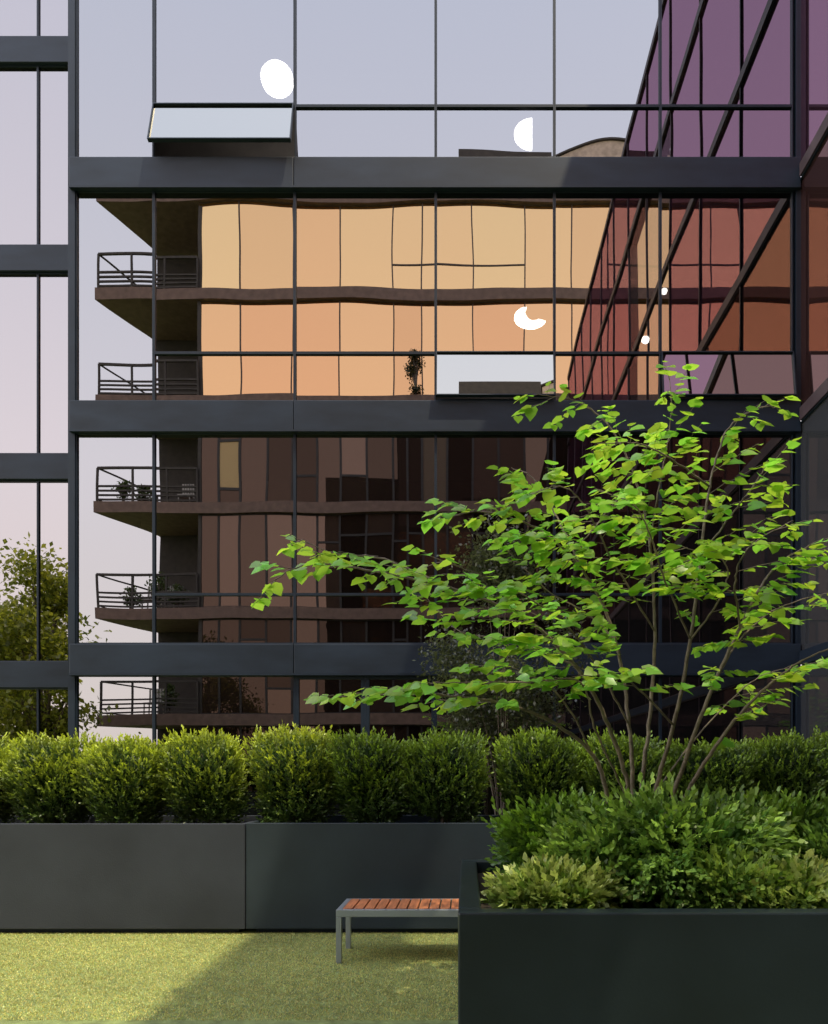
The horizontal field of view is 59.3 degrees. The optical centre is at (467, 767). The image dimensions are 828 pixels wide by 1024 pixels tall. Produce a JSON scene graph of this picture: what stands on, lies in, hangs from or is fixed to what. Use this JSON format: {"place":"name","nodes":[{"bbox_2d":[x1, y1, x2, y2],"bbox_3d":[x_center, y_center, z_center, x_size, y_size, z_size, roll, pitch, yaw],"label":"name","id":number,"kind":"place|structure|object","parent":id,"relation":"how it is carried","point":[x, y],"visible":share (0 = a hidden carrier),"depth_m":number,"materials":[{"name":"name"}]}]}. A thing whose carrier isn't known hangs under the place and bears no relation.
{"place":"outdoors","nodes":[
{"label":"outdoors","id":0,"kind":"place"},
{"bbox_2d":[0,928,457,1023],"bbox_3d":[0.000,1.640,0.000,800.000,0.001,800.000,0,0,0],"label":"ground","id":1,"kind":"structure","parent":0,"point":[436,1020],"depth_m":5.51,"materials":[{"name":"green plant"}]},
{"bbox_2d":[0,0,67,814],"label":"glass annex","id":2,"kind":"object","parent":1,"relation":"on","point":[34,365],"visible":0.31,"depth_m":14.00,"materials":[{"name":"metal"}]},
{"bbox_2d":[0,688,37,748],"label":"window","id":3,"kind":"structure","parent":2,"relation":"in","point":[18,706],"depth_m":14.00,"materials":[{"name":"clear glass"}]},
{"bbox_2d":[0,481,37,660],"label":"window","id":4,"kind":"structure","parent":2,"relation":"in","point":[18,499],"depth_m":14.00,"materials":[{"name":"clear glass"}]},
{"bbox_2d":[0,273,37,452],"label":"window","id":5,"kind":"structure","parent":2,"relation":"in","point":[18,291],"depth_m":14.00,"materials":[{"name":"clear glass"}]},
{"bbox_2d":[0,65,37,243],"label":"window","id":6,"kind":"structure","parent":2,"relation":"in","point":[18,83],"depth_m":14.00,"materials":[{"name":"clear glass"}]},
{"bbox_2d":[0,0,37,35],"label":"window","id":7,"kind":"structure","parent":2,"relation":"in","point":[17,17],"depth_m":14.00,"materials":[{"name":"clear glass"}]},
{"bbox_2d":[38,688,67,814],"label":"window","id":8,"kind":"structure","parent":2,"relation":"in","point":[52,702],"depth_m":14.00,"materials":[{"name":"clear glass"}]},
{"bbox_2d":[38,481,67,660],"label":"window","id":9,"kind":"structure","parent":2,"relation":"in","point":[52,495],"depth_m":14.00,"materials":[{"name":"clear glass"}]},
{"bbox_2d":[38,273,67,452],"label":"window","id":10,"kind":"structure","parent":2,"relation":"in","point":[52,287],"depth_m":14.00,"materials":[{"name":"clear glass"}]},
{"bbox_2d":[38,65,67,243],"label":"window","id":11,"kind":"structure","parent":2,"relation":"in","point":[52,79],"depth_m":14.00,"materials":[{"name":"clear glass"}]},
{"bbox_2d":[38,0,67,35],"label":"window","id":12,"kind":"structure","parent":2,"relation":"in","point":[52,14],"depth_m":14.00,"materials":[{"name":"clear glass"}]},
{"bbox_2d":[0,815,263,931],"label":"planter","id":13,"kind":"object","parent":1,"relation":"on","point":[91,875],"visible":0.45,"depth_m":7.14,"materials":[{"name":"metal"}]},
{"bbox_2d":[0,731,38,822],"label":"hedge shrub","id":14,"kind":"object","parent":13,"relation":"in","point":[6,812],"visible":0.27,"depth_m":7.81,"materials":[{"name":"green plant"}]},
{"bbox_2d":[0,728,105,822],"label":"hedge shrub","id":15,"kind":"object","parent":13,"relation":"in","point":[41,787],"visible":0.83,"depth_m":7.55,"materials":[{"name":"green plant"}]},
{"bbox_2d":[70,732,170,822],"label":"hedge shrub","id":16,"kind":"object","parent":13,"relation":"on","point":[120,785],"visible":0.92,"depth_m":7.46,"materials":[{"name":"green plant"}]},
{"bbox_2d":[149,724,253,822],"bbox_3d":[-2.792,0.128,7.759,1.010,1.194,0.960,0,0,0],"label":"hedge shrub","id":17,"kind":"object","parent":13,"relation":"in","point":[203,781],"visible":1,"depth_m":7.55,"materials":[{"name":"green plant"}]},
{"bbox_2d":[246,815,501,931],"bbox_3d":[1.908,1.093,7.770,8.184,1.095,1.240,0,0,0],"label":"planter","id":18,"kind":"object","parent":1,"relation":"on","point":[306,877],"visible":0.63,"depth_m":7.15,"materials":[{"name":"metal"}]},
{"bbox_2d":[241,721,343,822],"bbox_3d":[-1.811,0.089,7.744,1.070,1.211,0.974,0,0,0],"label":"hedge shrub","id":19,"kind":"object","parent":18,"relation":"in","point":[292,782],"visible":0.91,"depth_m":7.51,"materials":[{"name":"green plant"}]},
{"bbox_2d":[324,726,414,822],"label":"hedge shrub","id":20,"kind":"object","parent":18,"relation":"in","point":[368,784],"visible":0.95,"depth_m":7.45,"materials":[{"name":"green plant"}]},
{"bbox_2d":[395,724,493,822],"bbox_3d":[-0.264,0.127,7.727,1.090,1.192,1.026,0,0,0],"label":"hedge shrub","id":21,"kind":"object","parent":18,"relation":"in","point":[445,783],"visible":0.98,"depth_m":7.48,"materials":[{"name":"green plant"}]},
{"bbox_2d":[490,725,587,822],"bbox_3d":[0.773,0.131,7.787,1.067,1.154,0.916,0,0,0],"label":"hedge shrub","id":22,"kind":"object","parent":18,"relation":"in","point":[553,765],"visible":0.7,"depth_m":7.54,"materials":[{"name":"green plant"}]},
{"bbox_2d":[576,727,675,804],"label":"hedge shrub","id":23,"kind":"object","parent":18,"relation":"in","point":[591,777],"visible":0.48,"depth_m":7.50,"materials":[{"name":"green plant"}]},
{"bbox_2d":[659,735,766,803],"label":"hedge shrub","id":24,"kind":"object","parent":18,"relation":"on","point":[724,771],"visible":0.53,"depth_m":7.46,"materials":[{"name":"green plant"}]},
{"bbox_2d":[732,726,827,809],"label":"hedge shrub","id":25,"kind":"object","parent":18,"relation":"in","point":[805,764],"visible":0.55,"depth_m":7.47,"materials":[{"name":"green plant"}]},
{"bbox_2d":[808,725,827,794],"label":"hedge shrub","id":26,"kind":"object","parent":18,"relation":"on","point":[825,735],"visible":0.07,"depth_m":7.84,"materials":[{"name":"green plant"}]},
{"bbox_2d":[336,899,458,963],"bbox_3d":[-0.325,1.412,6.335,1.550,0.456,0.530,0,0,0],"label":"bench","id":27,"kind":"object","parent":1,"relation":"on","point":[348,909],"visible":0.62,"depth_m":6.12,"materials":[{"name":"wood"}]},
{"bbox_2d":[68,0,800,814],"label":"office building","id":28,"kind":"structure","parent":1,"relation":"on","point":[354,276],"depth_m":12.00,"materials":[{"name":"metal"}]},
{"bbox_2d":[76,676,152,814],"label":"window","id":29,"kind":"structure","parent":28,"relation":"in","point":[106,706],"depth_m":12.00,"materials":[{"name":"clear glass"}]},
{"bbox_2d":[76,434,152,643],"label":"window","id":30,"kind":"structure","parent":28,"relation":"in","point":[114,472],"depth_m":12.00,"materials":[{"name":"clear glass"}]},
{"bbox_2d":[76,191,152,399],"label":"window","id":31,"kind":"structure","parent":28,"relation":"in","point":[114,229],"depth_m":12.00,"materials":[{"name":"clear glass"}]},
{"bbox_2d":[76,0,154,156],"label":"window","id":32,"kind":"structure","parent":28,"relation":"in","point":[114,38],"depth_m":12.00,"materials":[{"name":"clear glass"}]},
{"bbox_2d":[147,103,293,141],"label":"window","id":33,"kind":"structure","parent":28,"relation":"in","point":[169,122],"depth_m":11.84,"materials":[{"name":"clear glass"}]},
{"bbox_2d":[153,676,294,814],"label":"window","id":34,"kind":"structure","parent":28,"relation":"in","point":[234,704],"depth_m":12.00,"materials":[{"name":"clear glass"}]},
{"bbox_2d":[153,434,294,593],"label":"window","id":35,"kind":"structure","parent":28,"relation":"in","point":[223,504],"depth_m":12.00,"materials":[{"name":"brown glass"}]},
{"bbox_2d":[153,594,294,643],"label":"window","id":36,"kind":"structure","parent":28,"relation":"in","point":[177,618],"depth_m":12.00,"materials":[{"name":"clear glass"}]},
{"bbox_2d":[153,191,294,352],"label":"window","id":37,"kind":"structure","parent":28,"relation":"in","point":[224,261],"depth_m":12.00,"materials":[{"name":"orange glass"}]},
{"bbox_2d":[153,353,294,400],"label":"window","id":38,"kind":"structure","parent":28,"relation":"in","point":[176,376],"depth_m":12.00,"materials":[{"name":"clear glass"}]},
{"bbox_2d":[153,0,294,108],"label":"window","id":39,"kind":"structure","parent":28,"relation":"in","point":[205,51],"depth_m":12.00,"materials":[{"name":"clear glass"}]},
{"bbox_2d":[295,676,364,814],"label":"window","id":40,"kind":"structure","parent":28,"relation":"in","point":[327,714],"depth_m":12.00,"materials":[{"name":"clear glass"}]},
{"bbox_2d":[295,434,435,593],"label":"window","id":41,"kind":"structure","parent":28,"relation":"in","point":[358,494],"depth_m":12.00,"materials":[{"name":"clear glass"}]},
{"bbox_2d":[295,594,435,643],"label":"window","id":42,"kind":"structure","parent":28,"relation":"in","point":[319,618],"depth_m":12.00,"materials":[{"name":"clear glass"}]},
{"bbox_2d":[295,191,435,352],"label":"window","id":43,"kind":"structure","parent":28,"relation":"in","point":[365,261],"depth_m":12.00,"materials":[{"name":"orange glass"}]},
{"bbox_2d":[295,353,435,399],"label":"window","id":44,"kind":"structure","parent":28,"relation":"in","point":[318,376],"depth_m":12.00,"materials":[{"name":"clear glass"}]},
{"bbox_2d":[295,0,435,105],"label":"window","id":45,"kind":"structure","parent":28,"relation":"in","point":[348,52],"depth_m":12.00,"materials":[{"name":"clear glass"}]},
{"bbox_2d":[295,106,435,156],"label":"window","id":46,"kind":"structure","parent":28,"relation":"in","point":[320,131],"depth_m":12.00,"materials":[{"name":"clear glass"}]},
{"bbox_2d":[365,676,435,814],"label":"window","id":47,"kind":"structure","parent":28,"relation":"in","point":[380,714],"depth_m":12.00,"materials":[{"name":"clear glass"}]},
{"bbox_2d":[436,676,553,814],"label":"window","id":48,"kind":"structure","parent":28,"relation":"in","point":[488,810],"depth_m":12.00,"materials":[{"name":"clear glass"}]},
{"bbox_2d":[436,434,553,593],"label":"window","id":49,"kind":"structure","parent":28,"relation":"in","point":[462,460],"depth_m":12.00,"materials":[{"name":"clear glass"}]},
{"bbox_2d":[436,594,553,643],"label":"window","id":50,"kind":"structure","parent":28,"relation":"in","point":[449,607],"depth_m":12.00,"materials":[{"name":"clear glass"}]},
{"bbox_2d":[436,191,553,350],"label":"window","id":51,"kind":"structure","parent":28,"relation":"in","point":[495,249],"depth_m":12.00,"materials":[{"name":"clear glass"}]},
{"bbox_2d":[436,0,553,105],"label":"window","id":52,"kind":"structure","parent":28,"relation":"in","point":[489,52],"depth_m":12.00,"materials":[{"name":"clear glass"}]},
{"bbox_2d":[436,106,553,156],"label":"window","id":53,"kind":"structure","parent":28,"relation":"in","point":[461,131],"depth_m":12.00,"materials":[{"name":"clear glass"}]},
{"bbox_2d":[436,351,554,396],"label":"window","id":54,"kind":"structure","parent":28,"relation":"in","point":[458,373],"depth_m":11.90,"materials":[{"name":"clear glass"}]},
{"bbox_2d":[554,676,660,796],"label":"window","id":55,"kind":"structure","parent":28,"relation":"in","point":[638,704],"depth_m":12.00,"materials":[{"name":"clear glass"}]},
{"bbox_2d":[554,434,660,593],"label":"window","id":56,"kind":"structure","parent":28,"relation":"in","point":[569,450],"depth_m":12.00,"materials":[{"name":"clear glass"}]},
{"bbox_2d":[554,594,660,643],"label":"window","id":57,"kind":"structure","parent":28,"relation":"in","point":[632,626],"depth_m":12.00,"materials":[{"name":"clear glass"}]},
{"bbox_2d":[554,191,660,352],"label":"window","id":58,"kind":"structure","parent":28,"relation":"in","point":[607,244],"depth_m":12.00,"materials":[{"name":"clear glass"}]},
{"bbox_2d":[554,353,660,399],"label":"window","id":59,"kind":"structure","parent":28,"relation":"in","point":[601,376],"depth_m":12.00,"materials":[{"name":"clear glass"}]},
{"bbox_2d":[554,0,660,105],"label":"window","id":60,"kind":"structure","parent":28,"relation":"in","point":[607,52],"depth_m":12.00,"materials":[{"name":"clear glass"}]},
{"bbox_2d":[554,106,660,156],"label":"window","id":61,"kind":"structure","parent":28,"relation":"in","point":[579,131],"depth_m":12.00,"materials":[{"name":"clear glass"}]},
{"bbox_2d":[660,0,792,105],"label":"window","id":62,"kind":"structure","parent":28,"relation":"in","point":[714,52],"depth_m":12.00,"materials":[{"name":"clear glass"}]},
{"bbox_2d":[661,676,792,795],"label":"window","id":63,"kind":"structure","parent":28,"relation":"in","point":[779,717],"depth_m":12.00,"materials":[{"name":"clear glass"}]},
{"bbox_2d":[661,434,792,593],"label":"window","id":64,"kind":"structure","parent":28,"relation":"in","point":[773,445],"depth_m":12.00,"materials":[{"name":"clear glass"}]},
{"bbox_2d":[661,594,792,643],"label":"window","id":65,"kind":"structure","parent":28,"relation":"in","point":[673,631],"depth_m":12.00,"materials":[{"name":"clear glass"}]},
{"bbox_2d":[661,191,792,351],"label":"window","id":66,"kind":"structure","parent":28,"relation":"in","point":[727,256],"depth_m":12.00,"materials":[{"name":"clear glass"}]},
{"bbox_2d":[661,106,792,156],"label":"window","id":67,"kind":"structure","parent":28,"relation":"in","point":[686,131],"depth_m":12.00,"materials":[{"name":"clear glass"}]},
{"bbox_2d":[661,351,796,396],"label":"window","id":68,"kind":"structure","parent":28,"relation":"in","point":[718,373],"depth_m":11.89,"materials":[{"name":"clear glass"}]},
{"bbox_2d":[412,491,608,814],"bbox_3d":[0.461,-0.806,8.853,2.028,4.895,2.170,0,0,-42],"label":"maple tree","id":69,"kind":"object","parent":1,"relation":"on","point":[501,572],"visible":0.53,"depth_m":8.66,"materials":[{"name":"green plant"}]},
{"bbox_2d":[458,859,827,1023],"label":"planter","id":70,"kind":"object","parent":1,"relation":"on","point":[624,965],"visible":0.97,"depth_m":3.50,"materials":[{"name":"metal"}]},
{"bbox_2d":[249,361,827,812],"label":"redbud tree","id":71,"kind":"object","parent":70,"relation":"in","point":[513,605],"visible":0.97,"depth_m":4.34,"materials":[{"name":"green plant"}]},
{"bbox_2d":[481,783,620,872],"bbox_3d":[0.724,0.526,4.759,1.275,0.857,0.942,0,0,0],"label":"planter shrub","id":72,"kind":"object","parent":70,"relation":"in","point":[515,829],"visible":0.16,"depth_m":4.69,"materials":[{"name":"green plant"}]},
{"bbox_2d":[480,852,641,909],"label":"planter shrub","id":73,"kind":"object","parent":70,"relation":"in","point":[535,882],"visible":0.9,"depth_m":3.76,"materials":[{"name":"green plant"}]},
{"bbox_2d":[530,816,669,908],"bbox_3d":[0.795,0.617,4.180,0.991,0.672,0.856,0,0,0],"label":"planter shrub","id":74,"kind":"object","parent":70,"relation":"in","point":[551,849],"visible":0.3,"depth_m":3.98,"materials":[{"name":"green plant"}]},
{"bbox_2d":[530,770,817,908],"bbox_3d":[1.204,0.529,4.279,1.422,1.030,1.401,0,0,41],"label":"planter shrub","id":75,"kind":"object","parent":70,"relation":"in","point":[687,828],"visible":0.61,"depth_m":4.01,"materials":[{"name":"green plant"}]},
{"bbox_2d":[653,835,800,908],"bbox_3d":[1.413,0.657,3.956,0.829,0.584,0.747,0,0,0],"label":"planter shrub","id":76,"kind":"object","parent":70,"relation":"in","point":[730,876],"visible":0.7,"depth_m":3.76,"materials":[{"name":"green plant"}]},
{"bbox_2d":[695,784,827,857],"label":"planter shrub","id":77,"kind":"object","parent":70,"relation":"in","point":[808,810],"visible":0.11,"depth_m":4.59,"materials":[{"name":"green plant"}]},
{"bbox_2d":[728,848,827,908],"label":"planter shrub","id":78,"kind":"object","parent":70,"relation":"in","point":[810,891],"visible":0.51,"depth_m":3.73,"materials":[{"name":"green plant"}]},
{"bbox_2d":[785,805,827,871],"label":"planter shrub","id":79,"kind":"object","parent":70,"relation":"in","point":[817,834],"visible":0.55,"depth_m":4.25,"materials":[{"name":"green plant"}]},
{"bbox_2d":[799,0,827,750],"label":"side wing","id":80,"kind":"structure","parent":1,"relation":"on","point":[813,270],"depth_m":11.52,"materials":[{"name":"grey metal"}]},
{"bbox_2d":[799,657,827,750],"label":"window","id":81,"kind":"structure","parent":80,"relation":"in","point":[813,703],"depth_m":11.48,"materials":[{"name":"grey glass"}]},
{"bbox_2d":[799,394,827,651],"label":"window","id":82,"kind":"structure","parent":80,"relation":"in","point":[813,448],"depth_m":11.48,"materials":[{"name":"grey glass"}]},
{"bbox_2d":[799,130,827,405],"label":"window","id":83,"kind":"structure","parent":80,"relation":"in","point":[813,192],"depth_m":11.51,"materials":[{"name":"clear glass"}]},
{"bbox_2d":[799,0,827,159],"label":"window","id":84,"kind":"structure","parent":80,"relation":"in","point":[813,14],"depth_m":11.55,"materials":[{"name":"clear glass"}]}
]}

